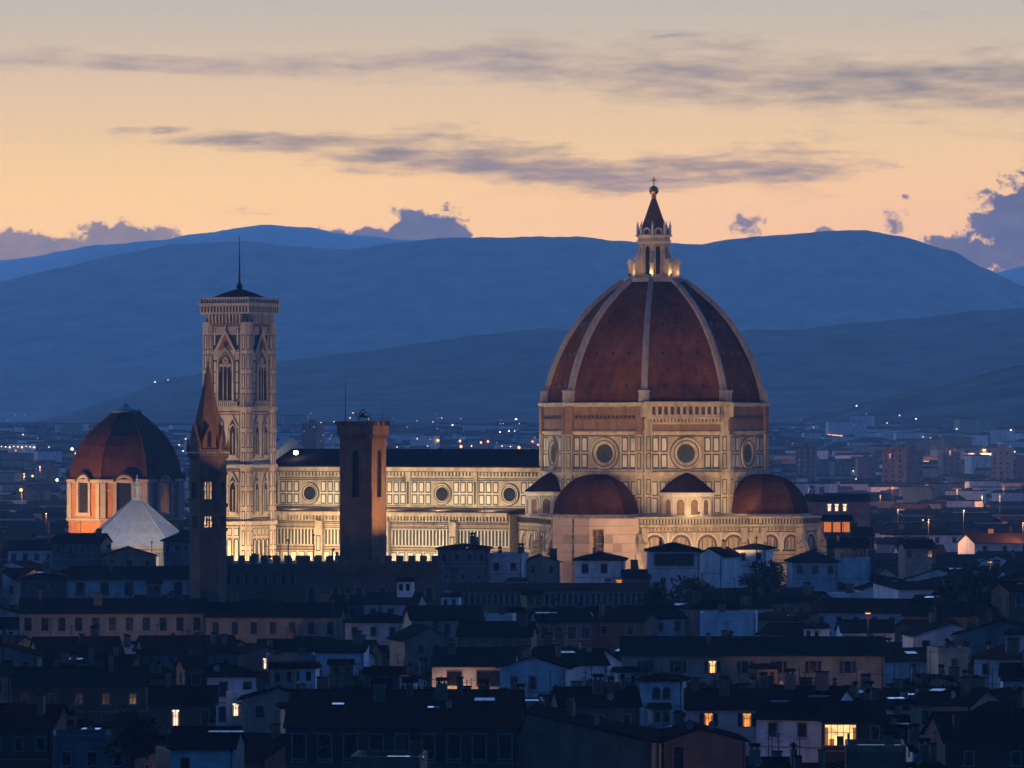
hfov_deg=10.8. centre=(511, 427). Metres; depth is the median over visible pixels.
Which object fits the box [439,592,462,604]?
house
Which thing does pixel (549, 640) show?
house
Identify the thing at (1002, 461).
apartment block
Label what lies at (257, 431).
window
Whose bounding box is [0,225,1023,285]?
mountains
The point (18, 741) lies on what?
window
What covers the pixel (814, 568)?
window
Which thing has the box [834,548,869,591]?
house
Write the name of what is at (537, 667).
house
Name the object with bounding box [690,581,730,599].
broadleaf tree
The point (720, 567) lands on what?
house
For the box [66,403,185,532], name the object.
domed chapel
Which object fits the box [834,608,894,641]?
house
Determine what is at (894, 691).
house
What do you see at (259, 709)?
window
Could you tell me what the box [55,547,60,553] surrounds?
window
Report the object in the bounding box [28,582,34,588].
window
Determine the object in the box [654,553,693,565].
window
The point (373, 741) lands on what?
window
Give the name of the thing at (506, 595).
window
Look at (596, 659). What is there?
house
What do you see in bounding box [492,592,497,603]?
window
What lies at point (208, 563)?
spire tower
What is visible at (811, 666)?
window
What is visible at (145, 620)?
window
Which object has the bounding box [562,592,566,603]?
window
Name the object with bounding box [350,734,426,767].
house
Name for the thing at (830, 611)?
house
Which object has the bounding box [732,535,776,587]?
house
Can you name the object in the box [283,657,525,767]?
house
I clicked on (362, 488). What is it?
square tower
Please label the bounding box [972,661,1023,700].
house
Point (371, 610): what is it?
window
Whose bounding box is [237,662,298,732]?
house
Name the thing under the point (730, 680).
house
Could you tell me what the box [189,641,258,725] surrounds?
house
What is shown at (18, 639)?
house
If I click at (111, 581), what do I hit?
house
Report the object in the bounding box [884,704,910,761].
house
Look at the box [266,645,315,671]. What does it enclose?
house
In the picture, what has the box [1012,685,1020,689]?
window
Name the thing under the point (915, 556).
house
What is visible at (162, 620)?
window
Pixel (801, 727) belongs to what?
window
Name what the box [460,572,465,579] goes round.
window
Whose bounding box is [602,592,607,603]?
window
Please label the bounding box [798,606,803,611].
window
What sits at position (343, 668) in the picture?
house
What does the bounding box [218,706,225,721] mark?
window
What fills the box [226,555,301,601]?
crenellated palace
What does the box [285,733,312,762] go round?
window
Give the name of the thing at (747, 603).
house
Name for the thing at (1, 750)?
window
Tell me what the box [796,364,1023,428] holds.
hill
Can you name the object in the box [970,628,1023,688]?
house
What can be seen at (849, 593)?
house
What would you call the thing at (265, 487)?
window
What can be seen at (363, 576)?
fortress palace
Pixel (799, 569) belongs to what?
window
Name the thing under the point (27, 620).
window
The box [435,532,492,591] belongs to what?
house
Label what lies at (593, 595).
window
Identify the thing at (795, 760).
house
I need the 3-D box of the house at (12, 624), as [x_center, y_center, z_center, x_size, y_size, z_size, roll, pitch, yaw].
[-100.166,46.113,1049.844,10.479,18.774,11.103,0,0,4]
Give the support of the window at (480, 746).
in the house at (461, 726)
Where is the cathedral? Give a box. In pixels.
[276,177,826,584]
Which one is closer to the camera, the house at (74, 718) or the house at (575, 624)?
the house at (74, 718)
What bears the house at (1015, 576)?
on the ground
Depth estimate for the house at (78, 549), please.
1300.38 m
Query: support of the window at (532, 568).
in the house at (540, 568)
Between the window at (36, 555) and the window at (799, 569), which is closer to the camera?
the window at (799, 569)
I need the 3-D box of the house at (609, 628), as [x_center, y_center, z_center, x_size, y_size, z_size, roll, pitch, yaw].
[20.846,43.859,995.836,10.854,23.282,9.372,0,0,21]
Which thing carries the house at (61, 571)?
on the ground
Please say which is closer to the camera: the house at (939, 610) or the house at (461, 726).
the house at (461, 726)
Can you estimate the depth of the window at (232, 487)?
1352.12 m
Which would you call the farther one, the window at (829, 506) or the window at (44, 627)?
the window at (829, 506)
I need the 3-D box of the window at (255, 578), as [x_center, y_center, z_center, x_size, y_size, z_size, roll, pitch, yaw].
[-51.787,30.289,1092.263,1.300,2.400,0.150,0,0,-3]
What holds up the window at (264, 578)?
in the crenellated palace at (254, 578)
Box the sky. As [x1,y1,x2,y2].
[0,0,1023,272]
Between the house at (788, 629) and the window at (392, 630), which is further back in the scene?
the window at (392, 630)
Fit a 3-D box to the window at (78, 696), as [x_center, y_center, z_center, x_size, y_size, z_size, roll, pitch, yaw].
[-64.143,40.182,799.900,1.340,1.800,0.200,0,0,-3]
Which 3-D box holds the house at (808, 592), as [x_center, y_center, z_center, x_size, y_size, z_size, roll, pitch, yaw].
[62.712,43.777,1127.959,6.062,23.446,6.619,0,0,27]
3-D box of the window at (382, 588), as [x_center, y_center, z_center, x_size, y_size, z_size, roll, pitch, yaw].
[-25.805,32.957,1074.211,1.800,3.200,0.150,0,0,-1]
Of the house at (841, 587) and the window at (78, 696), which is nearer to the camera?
the window at (78, 696)
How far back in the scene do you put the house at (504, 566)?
1215.11 m
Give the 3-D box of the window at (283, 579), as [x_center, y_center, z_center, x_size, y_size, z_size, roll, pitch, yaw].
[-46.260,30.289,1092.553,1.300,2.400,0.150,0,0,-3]
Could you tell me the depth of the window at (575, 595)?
1092.85 m
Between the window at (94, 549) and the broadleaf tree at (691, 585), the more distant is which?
the window at (94, 549)
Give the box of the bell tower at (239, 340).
[198,236,279,560]
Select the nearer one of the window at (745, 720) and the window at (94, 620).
the window at (745, 720)
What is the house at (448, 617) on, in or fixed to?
on the ground
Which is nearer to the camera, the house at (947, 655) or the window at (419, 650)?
the house at (947, 655)
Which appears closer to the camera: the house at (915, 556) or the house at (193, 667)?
the house at (193, 667)
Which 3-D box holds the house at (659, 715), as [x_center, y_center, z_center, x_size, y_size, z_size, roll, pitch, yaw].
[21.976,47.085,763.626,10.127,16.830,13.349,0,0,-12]
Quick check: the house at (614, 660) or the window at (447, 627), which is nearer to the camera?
the house at (614, 660)
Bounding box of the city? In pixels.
[0,414,1023,574]
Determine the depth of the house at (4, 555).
1543.03 m
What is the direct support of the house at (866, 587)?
on the ground
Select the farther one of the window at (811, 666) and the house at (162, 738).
the window at (811, 666)
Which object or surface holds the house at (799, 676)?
on the ground
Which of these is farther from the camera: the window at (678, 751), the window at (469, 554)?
the window at (469, 554)
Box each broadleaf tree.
[101,704,161,767]
[641,581,678,605]
[668,574,706,603]
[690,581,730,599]
[737,570,770,593]
[749,559,786,593]
[944,562,991,603]
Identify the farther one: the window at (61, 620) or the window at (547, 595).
the window at (547, 595)
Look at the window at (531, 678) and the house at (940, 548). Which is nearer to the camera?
the window at (531, 678)
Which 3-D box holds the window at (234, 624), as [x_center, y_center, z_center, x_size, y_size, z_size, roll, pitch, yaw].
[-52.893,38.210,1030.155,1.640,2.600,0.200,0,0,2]
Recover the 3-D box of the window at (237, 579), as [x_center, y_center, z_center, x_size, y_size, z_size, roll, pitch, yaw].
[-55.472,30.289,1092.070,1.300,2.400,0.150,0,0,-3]
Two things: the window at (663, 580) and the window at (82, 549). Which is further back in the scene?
the window at (82, 549)
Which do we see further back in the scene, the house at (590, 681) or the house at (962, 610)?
the house at (962, 610)
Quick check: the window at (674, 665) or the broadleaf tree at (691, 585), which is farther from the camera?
the broadleaf tree at (691, 585)
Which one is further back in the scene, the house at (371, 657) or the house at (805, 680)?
the house at (371, 657)
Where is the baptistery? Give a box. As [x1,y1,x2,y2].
[93,478,178,565]
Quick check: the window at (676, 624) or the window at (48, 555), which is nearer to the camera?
the window at (676, 624)
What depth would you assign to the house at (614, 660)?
900.34 m
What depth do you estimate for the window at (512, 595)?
1092.31 m
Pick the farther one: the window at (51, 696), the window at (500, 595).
the window at (500, 595)
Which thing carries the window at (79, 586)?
in the house at (111, 581)
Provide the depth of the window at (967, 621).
989.24 m
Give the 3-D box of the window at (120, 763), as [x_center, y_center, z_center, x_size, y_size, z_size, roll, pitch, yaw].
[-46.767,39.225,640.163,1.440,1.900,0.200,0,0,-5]
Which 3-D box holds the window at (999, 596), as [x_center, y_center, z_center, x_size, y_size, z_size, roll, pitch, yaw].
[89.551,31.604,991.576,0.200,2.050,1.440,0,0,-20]
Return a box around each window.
[0,680,2,691]
[0,737,2,751]
[9,585,13,594]
[11,554,16,560]
[13,737,23,751]
[21,661,29,665]
[21,693,28,702]
[23,553,27,559]
[23,617,32,631]
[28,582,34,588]
[34,553,39,560]
[35,737,45,751]
[40,617,48,631]
[45,553,50,560]
[48,693,55,703]
[50,582,56,588]
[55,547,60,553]
[57,617,65,631]
[60,751,72,766]
[67,547,72,553]
[74,617,82,631]
[74,693,83,704]
[75,582,84,595]
[79,547,84,553]
[86,751,97,766]
[91,617,99,631]
[92,547,97,553]
[100,582,109,595]
[101,693,109,704]
[108,617,116,631]
[111,751,123,766]
[124,582,133,595]
[125,617,133,631]
[128,693,136,704]
[142,617,150,631]
[142,763,151,767]
[145,560,149,565]
[159,617,167,631]
[165,544,170,551]
[171,709,179,726]
[173,582,182,594]
[174,545,179,551]
[176,617,183,630]
[178,672,181,684]
[180,757,189,767]
[183,545,188,551]
[187,673,203,684]
[193,617,200,630]
[201,709,208,725]
[212,621,219,634]
[218,681,227,696]
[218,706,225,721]
[220,354,230,399]
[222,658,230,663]
[226,572,231,583]
[230,426,234,453]
[230,483,234,510]
[230,621,238,634]
[231,702,240,716]
[234,572,240,583]
[241,657,243,666]
[242,681,251,689]
[244,572,249,583]
[250,621,257,634]
[253,572,258,583]
[254,705,264,718]
[256,427,258,453]
[256,483,258,510]
[259,354,264,399]
[262,572,267,583]
[262,658,265,669]
[264,426,266,453]
[264,483,266,510]
[269,622,276,634]
[271,572,276,583]
[280,572,286,583]
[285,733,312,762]
[288,622,295,634]
[289,572,295,583]
[307,586,315,601]
[307,622,315,634]
[311,733,338,762]
[326,622,334,634]
[331,586,339,594]
[336,733,363,762]
[349,608,355,618]
[351,626,357,636]
[354,586,362,594]
[362,733,389,749]
[369,608,375,613]
[370,627,376,636]
[378,586,386,591]
[387,608,393,613]
[388,733,415,749]
[389,627,395,635]
[416,644,423,653]
[416,733,441,762]
[425,586,433,601]
[441,553,447,562]
[441,734,467,762]
[443,572,449,579]
[444,624,450,634]
[446,671,461,685]
[453,553,459,562]
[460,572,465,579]
[464,592,468,603]
[466,553,472,562]
[467,734,492,762]
[469,592,474,603]
[475,592,480,603]
[475,670,499,686]
[476,572,482,579]
[478,553,484,562]
[481,592,486,603]
[487,592,491,603]
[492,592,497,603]
[493,563,499,570]
[493,734,518,762]
[498,592,503,603]
[504,592,509,603]
[510,563,516,570]
[510,592,514,603]
[510,676,517,688]
[515,592,520,603]
[529,676,536,688]
[530,566,535,573]
[539,626,549,639]
[544,592,549,603]
[548,566,553,573]
[550,592,555,603]
[553,626,562,639]
[556,592,560,603]
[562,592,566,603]
[567,592,572,603]
[567,626,576,639]
[573,592,578,603]
[579,592,584,603]
[580,626,590,639]
[581,563,588,573]
[585,592,589,603]
[590,592,595,603]
[596,592,601,603]
[600,563,607,573]
[600,625,608,634]
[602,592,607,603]
[608,592,612,603]
[613,592,618,603]
[619,592,624,603]
[622,714,630,723]
[625,592,630,603]
[626,626,633,634]
[631,592,635,603]
[636,592,641,603]
[638,660,653,673]
[650,625,652,634]
[651,687,660,699]
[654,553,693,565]
[658,622,663,631]
[660,578,665,588]
[662,687,671,699]
[670,660,685,673]
[673,746,684,767]
[674,622,679,631]
[700,712,717,726]
[704,660,720,673]
[737,660,752,673]
[738,712,755,727]
[741,552,746,560]
[757,552,760,560]
[767,722,777,736]
[771,660,786,673]
[780,606,785,611]
[796,566,802,573]
[796,722,807,737]
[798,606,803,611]
[805,660,820,673]
[812,566,817,573]
[818,616,823,622]
[823,724,856,746]
[827,504,831,511]
[827,566,833,573]
[834,504,838,511]
[840,660,855,673]
[842,504,847,511]
[870,725,879,738]
[907,550,912,557]
[917,550,922,556]
[920,710,929,725]
[922,640,929,646]
[927,550,932,556]
[951,658,958,666]
[962,640,969,647]
[963,751,974,766]
[966,620,969,627]
[981,663,989,674]
[984,640,992,649]
[998,594,1001,605]
[1010,751,1021,766]
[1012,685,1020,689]
[1015,595,1022,605]
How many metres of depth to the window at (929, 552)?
1290.21 m
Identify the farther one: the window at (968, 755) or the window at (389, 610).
the window at (389, 610)
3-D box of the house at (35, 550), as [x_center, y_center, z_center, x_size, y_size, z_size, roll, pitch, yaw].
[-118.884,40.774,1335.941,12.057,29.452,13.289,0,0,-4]
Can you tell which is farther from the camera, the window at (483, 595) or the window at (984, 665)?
the window at (483, 595)
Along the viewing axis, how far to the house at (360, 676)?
831.48 m
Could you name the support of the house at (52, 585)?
on the ground
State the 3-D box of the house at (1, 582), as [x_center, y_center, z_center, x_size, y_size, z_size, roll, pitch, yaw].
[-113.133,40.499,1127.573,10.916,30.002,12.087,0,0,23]
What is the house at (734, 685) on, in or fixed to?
on the ground
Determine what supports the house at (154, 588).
on the ground
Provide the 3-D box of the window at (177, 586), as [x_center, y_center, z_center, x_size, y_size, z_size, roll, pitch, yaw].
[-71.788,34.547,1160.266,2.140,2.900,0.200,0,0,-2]
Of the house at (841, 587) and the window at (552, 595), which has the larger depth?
the house at (841, 587)
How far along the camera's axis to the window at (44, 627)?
1034.18 m
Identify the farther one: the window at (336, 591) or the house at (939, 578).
the house at (939, 578)
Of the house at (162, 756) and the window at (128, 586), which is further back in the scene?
the window at (128, 586)
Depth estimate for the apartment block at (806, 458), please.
3606.21 m
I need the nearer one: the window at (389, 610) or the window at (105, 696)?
the window at (105, 696)
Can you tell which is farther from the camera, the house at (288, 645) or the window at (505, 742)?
the house at (288, 645)
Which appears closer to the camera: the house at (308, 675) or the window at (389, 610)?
the house at (308, 675)
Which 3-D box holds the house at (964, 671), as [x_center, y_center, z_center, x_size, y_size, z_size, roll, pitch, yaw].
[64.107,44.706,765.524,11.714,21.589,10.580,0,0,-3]
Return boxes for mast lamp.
[865,611,870,635]
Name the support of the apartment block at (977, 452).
on the ground
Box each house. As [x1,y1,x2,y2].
[0,527,35,539]
[0,549,7,560]
[0,565,6,602]
[0,599,19,616]
[0,602,17,607]
[0,617,19,634]
[0,626,45,702]
[0,627,30,646]
[0,641,13,702]
[0,694,71,767]
[1,560,54,571]
[3,567,39,604]
[3,572,19,608]
[6,533,51,566]
[11,647,149,726]
[17,562,65,597]
[18,586,206,644]
[29,618,124,653]
[42,640,136,665]
[50,521,112,568]
[51,555,67,597]
[52,696,113,741]
[53,641,107,665]
[53,720,125,767]
[56,702,100,724]
[66,559,189,597]
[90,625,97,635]
[93,696,112,724]
[99,545,158,565]
[114,710,171,742]
[123,633,144,653]
[127,592,174,597]
[130,742,167,767]
[133,623,240,665]
[134,580,189,597]
[135,649,176,723]
[147,667,218,734]
[156,726,170,767]
[160,523,189,565]
[167,717,247,767]
[173,629,210,684]
[188,623,247,645]
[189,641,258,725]
[204,587,346,642]
[226,591,278,601]
[226,689,256,725]
[237,661,339,725]
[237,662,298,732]
[238,639,285,671]
[244,709,285,767]
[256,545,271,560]
[256,627,323,651]
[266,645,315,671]
[275,671,315,733]
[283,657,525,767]
[286,624,334,638]
[308,630,370,675]
[319,659,363,688]
[324,635,382,665]
[329,589,363,619]
[329,673,364,688]
[341,601,403,644]
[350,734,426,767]
[353,662,364,686]
[362,577,427,615]
[369,650,376,666]
[371,646,430,672]
[379,636,389,665]
[383,652,430,688]
[386,620,455,665]
[401,585,485,646]
[401,676,443,688]
[415,655,431,686]
[430,635,519,688]
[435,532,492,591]
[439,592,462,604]
[455,613,538,649]
[484,607,515,620]
[490,541,528,582]
[494,590,575,620]
[496,648,579,696]
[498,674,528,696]
[504,577,530,582]
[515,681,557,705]
[517,636,531,657]
[518,696,663,767]
[525,697,544,709]
[526,548,562,582]
[528,601,593,647]
[531,629,621,681]
[536,632,576,647]
[537,631,610,685]
[538,670,590,696]
[548,664,642,725]
[572,548,628,582]
[583,674,606,685]
[585,598,687,635]
[592,603,660,652]
[604,664,705,687]
[610,666,647,681]
[613,649,621,665]
[620,560,651,598]
[620,613,885,689]
[634,662,690,693]
[643,537,702,600]
[645,702,685,729]
[658,719,750,767]
[666,601,686,605]
[676,590,744,635]
[681,678,744,716]
[683,676,765,755]
[700,539,743,588]
[700,593,757,635]
[702,592,775,613]
[703,673,751,687]
[706,672,757,687]
[709,585,813,611]
[712,663,806,687]
[714,578,802,596]
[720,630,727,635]
[725,669,742,687]
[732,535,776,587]
[745,730,801,767]
[748,664,784,695]
[752,668,857,761]
[755,613,830,635]
[758,608,810,630]
[759,737,819,767]
[780,582,845,591]
[783,547,840,592]
[794,582,831,610]
[799,667,815,684]
[799,677,815,684]
[802,623,831,635]
[804,487,870,526]
[805,671,859,689]
[810,598,913,635]
[817,749,844,767]
[819,688,886,761]
[825,744,908,767]
[826,524,869,556]
[827,584,872,597]
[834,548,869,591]
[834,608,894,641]
[842,667,879,696]
[845,734,904,767]
[851,522,875,573]
[851,672,875,700]
[854,565,900,591]
[869,630,901,647]
[869,672,926,713]
[870,573,905,581]
[871,576,958,598]
[874,567,897,577]
[879,660,924,698]
[880,522,964,551]
[884,625,926,686]
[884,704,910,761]
[886,650,959,686]
[892,544,946,552]
[892,602,959,641]
[897,534,936,578]
[899,619,967,646]
[901,592,991,627]
[902,562,961,580]
[902,672,959,687]
[903,712,920,767]
[905,730,949,767]
[906,661,1005,737]
[912,580,969,601]
[919,570,961,582]
[920,696,1023,767]
[927,631,970,681]
[932,575,992,605]
[935,554,978,564]
[944,668,997,688]
[946,559,1006,582]
[951,595,1023,659]
[956,528,1023,553]
[969,632,999,680]
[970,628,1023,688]
[971,687,1023,710]
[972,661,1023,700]
[976,579,1007,585]
[977,643,1004,653]
[979,550,1023,564]
[981,524,1012,532]
[981,572,1023,582]
[988,576,1023,622]
[998,650,1023,691]
[1001,560,1023,573]
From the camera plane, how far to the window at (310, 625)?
1029.65 m
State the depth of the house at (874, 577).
1253.40 m
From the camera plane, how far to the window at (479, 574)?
1204.66 m
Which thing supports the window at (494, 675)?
in the house at (470, 665)
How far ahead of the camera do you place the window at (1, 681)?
782.74 m
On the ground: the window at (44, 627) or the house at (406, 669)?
the house at (406, 669)
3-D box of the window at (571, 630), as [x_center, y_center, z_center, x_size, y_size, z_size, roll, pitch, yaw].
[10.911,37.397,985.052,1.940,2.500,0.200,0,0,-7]
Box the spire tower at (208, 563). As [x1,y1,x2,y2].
[186,363,229,602]
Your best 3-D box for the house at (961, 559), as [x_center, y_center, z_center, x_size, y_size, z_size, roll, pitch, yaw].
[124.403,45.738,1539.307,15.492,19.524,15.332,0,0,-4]
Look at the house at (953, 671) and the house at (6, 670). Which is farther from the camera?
the house at (953, 671)
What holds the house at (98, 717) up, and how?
on the ground
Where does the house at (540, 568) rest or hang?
on the ground
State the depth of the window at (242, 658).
918.70 m
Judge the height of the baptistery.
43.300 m
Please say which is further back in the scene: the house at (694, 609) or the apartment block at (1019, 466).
the apartment block at (1019, 466)
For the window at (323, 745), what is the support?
in the house at (461, 726)
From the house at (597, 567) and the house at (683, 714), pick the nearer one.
the house at (683, 714)
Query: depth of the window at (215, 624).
1030.40 m
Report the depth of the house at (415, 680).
787.35 m
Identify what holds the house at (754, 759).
on the ground
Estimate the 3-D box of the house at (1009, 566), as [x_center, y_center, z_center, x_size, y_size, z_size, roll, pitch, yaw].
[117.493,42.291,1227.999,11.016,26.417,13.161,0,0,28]
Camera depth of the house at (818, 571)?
1200.09 m
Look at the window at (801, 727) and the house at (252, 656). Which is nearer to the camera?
the window at (801, 727)
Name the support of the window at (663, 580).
in the house at (666, 562)
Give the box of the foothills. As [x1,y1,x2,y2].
[34,307,1023,421]
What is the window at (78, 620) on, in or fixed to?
in the house at (134, 618)
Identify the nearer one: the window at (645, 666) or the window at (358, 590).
the window at (645, 666)
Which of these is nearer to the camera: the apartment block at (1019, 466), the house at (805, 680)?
the house at (805, 680)
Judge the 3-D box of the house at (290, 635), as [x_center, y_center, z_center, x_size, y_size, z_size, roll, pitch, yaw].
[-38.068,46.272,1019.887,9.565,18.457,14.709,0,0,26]
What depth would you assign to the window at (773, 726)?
705.94 m
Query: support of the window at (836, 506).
in the house at (856, 507)
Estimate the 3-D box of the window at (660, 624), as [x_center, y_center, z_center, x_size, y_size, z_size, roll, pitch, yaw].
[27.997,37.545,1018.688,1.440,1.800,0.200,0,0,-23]
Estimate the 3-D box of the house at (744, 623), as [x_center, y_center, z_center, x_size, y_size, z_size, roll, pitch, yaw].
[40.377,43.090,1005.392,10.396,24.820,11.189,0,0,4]
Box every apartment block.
[3,460,25,466]
[35,463,58,484]
[301,420,324,448]
[796,442,817,480]
[829,459,850,475]
[855,454,875,477]
[882,443,906,481]
[907,446,923,481]
[937,447,960,474]
[966,451,988,454]
[991,444,1013,478]
[1015,455,1023,478]
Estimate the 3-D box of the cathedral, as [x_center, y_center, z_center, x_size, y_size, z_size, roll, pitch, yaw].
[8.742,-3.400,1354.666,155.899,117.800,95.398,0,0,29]
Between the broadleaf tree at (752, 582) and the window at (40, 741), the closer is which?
the window at (40, 741)
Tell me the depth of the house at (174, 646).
864.55 m
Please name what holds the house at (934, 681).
on the ground
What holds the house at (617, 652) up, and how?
on the ground
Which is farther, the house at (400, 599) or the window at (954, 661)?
the house at (400, 599)
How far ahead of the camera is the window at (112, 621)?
1034.94 m
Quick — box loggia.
[817,515,853,542]
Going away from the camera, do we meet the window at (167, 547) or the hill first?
the window at (167, 547)
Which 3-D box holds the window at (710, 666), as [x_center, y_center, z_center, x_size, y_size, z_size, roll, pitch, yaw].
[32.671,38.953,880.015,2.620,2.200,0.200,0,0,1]
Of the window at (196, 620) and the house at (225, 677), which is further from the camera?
the window at (196, 620)
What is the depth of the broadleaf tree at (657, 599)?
1054.04 m
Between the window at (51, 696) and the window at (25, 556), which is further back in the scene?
the window at (25, 556)
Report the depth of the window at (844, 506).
1713.84 m
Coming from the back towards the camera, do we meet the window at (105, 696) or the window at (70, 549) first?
the window at (70, 549)
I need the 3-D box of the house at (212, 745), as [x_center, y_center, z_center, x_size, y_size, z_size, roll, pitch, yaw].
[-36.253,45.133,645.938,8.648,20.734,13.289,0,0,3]
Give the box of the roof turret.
[635,672,689,726]
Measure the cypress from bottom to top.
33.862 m
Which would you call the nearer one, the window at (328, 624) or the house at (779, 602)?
the window at (328, 624)
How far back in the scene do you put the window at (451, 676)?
865.15 m
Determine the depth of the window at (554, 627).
984.90 m
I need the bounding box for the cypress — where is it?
[808,480,814,493]
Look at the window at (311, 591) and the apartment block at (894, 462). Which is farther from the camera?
the apartment block at (894, 462)
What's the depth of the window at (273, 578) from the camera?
1092.31 m
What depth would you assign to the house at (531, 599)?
1017.58 m
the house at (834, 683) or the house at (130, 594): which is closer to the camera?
the house at (834, 683)
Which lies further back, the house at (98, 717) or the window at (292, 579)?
the window at (292, 579)
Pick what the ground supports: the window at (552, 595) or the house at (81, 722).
the house at (81, 722)
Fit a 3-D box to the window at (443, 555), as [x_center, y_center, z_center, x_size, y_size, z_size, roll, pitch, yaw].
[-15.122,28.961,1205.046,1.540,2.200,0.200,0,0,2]
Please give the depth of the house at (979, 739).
651.39 m
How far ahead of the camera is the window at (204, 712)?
735.14 m
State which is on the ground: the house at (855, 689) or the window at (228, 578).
the house at (855, 689)
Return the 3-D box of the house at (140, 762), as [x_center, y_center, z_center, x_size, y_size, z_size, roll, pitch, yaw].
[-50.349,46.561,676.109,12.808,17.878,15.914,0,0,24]
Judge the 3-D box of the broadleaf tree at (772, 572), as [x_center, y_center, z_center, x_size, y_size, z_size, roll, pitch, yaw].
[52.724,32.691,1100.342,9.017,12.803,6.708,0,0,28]
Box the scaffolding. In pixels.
[530,516,646,582]
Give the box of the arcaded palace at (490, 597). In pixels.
[448,583,648,612]
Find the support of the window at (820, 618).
in the house at (830, 611)
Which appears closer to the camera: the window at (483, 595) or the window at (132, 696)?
the window at (132, 696)
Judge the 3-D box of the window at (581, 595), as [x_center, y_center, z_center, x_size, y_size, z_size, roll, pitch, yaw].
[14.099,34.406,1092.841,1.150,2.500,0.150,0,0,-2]
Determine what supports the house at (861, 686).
on the ground
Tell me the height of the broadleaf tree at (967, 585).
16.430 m
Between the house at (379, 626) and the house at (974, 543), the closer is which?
the house at (379, 626)
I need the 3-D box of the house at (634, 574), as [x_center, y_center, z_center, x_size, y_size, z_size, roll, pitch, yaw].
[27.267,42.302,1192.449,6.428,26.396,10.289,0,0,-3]
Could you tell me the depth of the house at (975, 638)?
888.88 m
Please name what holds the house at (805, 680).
on the ground
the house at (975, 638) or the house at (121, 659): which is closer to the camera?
the house at (121, 659)
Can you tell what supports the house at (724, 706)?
on the ground
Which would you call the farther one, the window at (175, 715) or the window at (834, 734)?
the window at (175, 715)
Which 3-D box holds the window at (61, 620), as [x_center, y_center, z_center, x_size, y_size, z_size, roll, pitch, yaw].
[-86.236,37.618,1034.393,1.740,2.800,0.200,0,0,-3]
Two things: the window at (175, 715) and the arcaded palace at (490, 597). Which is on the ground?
the arcaded palace at (490, 597)
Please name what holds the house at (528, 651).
on the ground
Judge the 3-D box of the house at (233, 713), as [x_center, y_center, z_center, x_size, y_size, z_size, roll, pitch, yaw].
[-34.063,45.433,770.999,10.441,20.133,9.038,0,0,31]
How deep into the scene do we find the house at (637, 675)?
803.73 m
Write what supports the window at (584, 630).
in the house at (575, 624)
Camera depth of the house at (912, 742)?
680.02 m
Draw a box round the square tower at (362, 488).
[335,382,390,560]
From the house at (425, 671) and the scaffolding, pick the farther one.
the scaffolding
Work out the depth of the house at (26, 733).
655.12 m
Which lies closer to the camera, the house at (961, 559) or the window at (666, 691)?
the window at (666, 691)
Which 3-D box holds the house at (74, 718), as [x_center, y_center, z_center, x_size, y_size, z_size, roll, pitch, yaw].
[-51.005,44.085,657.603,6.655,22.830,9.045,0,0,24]
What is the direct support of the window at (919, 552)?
in the house at (915, 556)
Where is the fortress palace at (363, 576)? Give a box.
[300,555,440,604]
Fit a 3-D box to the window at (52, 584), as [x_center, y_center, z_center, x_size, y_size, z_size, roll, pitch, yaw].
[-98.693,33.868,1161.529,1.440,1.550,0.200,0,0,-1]
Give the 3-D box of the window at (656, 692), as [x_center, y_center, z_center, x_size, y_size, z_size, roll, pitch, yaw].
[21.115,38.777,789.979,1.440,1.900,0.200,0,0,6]
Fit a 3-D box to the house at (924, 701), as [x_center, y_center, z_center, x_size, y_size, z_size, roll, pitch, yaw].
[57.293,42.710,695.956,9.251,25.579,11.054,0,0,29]
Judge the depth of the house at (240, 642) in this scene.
936.95 m
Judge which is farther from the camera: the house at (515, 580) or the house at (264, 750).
the house at (515, 580)
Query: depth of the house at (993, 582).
1101.68 m
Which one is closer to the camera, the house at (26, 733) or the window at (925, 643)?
the house at (26, 733)
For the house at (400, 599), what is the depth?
1040.62 m
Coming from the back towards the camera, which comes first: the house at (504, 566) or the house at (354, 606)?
the house at (504, 566)
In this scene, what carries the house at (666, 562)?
on the ground
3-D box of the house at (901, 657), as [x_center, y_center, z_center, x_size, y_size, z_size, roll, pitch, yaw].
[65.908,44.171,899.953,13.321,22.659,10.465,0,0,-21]
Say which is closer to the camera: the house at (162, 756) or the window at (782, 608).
the house at (162, 756)
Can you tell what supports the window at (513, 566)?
in the house at (504, 566)
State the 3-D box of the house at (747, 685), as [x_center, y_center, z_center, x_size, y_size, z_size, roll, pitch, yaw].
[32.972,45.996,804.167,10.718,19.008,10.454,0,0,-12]
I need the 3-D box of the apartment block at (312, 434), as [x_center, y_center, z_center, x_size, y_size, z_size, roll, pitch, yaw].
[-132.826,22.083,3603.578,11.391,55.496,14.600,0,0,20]
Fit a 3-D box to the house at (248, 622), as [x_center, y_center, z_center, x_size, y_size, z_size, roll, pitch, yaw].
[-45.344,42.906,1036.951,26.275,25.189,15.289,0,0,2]
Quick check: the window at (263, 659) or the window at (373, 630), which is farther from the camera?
the window at (373, 630)
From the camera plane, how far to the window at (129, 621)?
1035.19 m

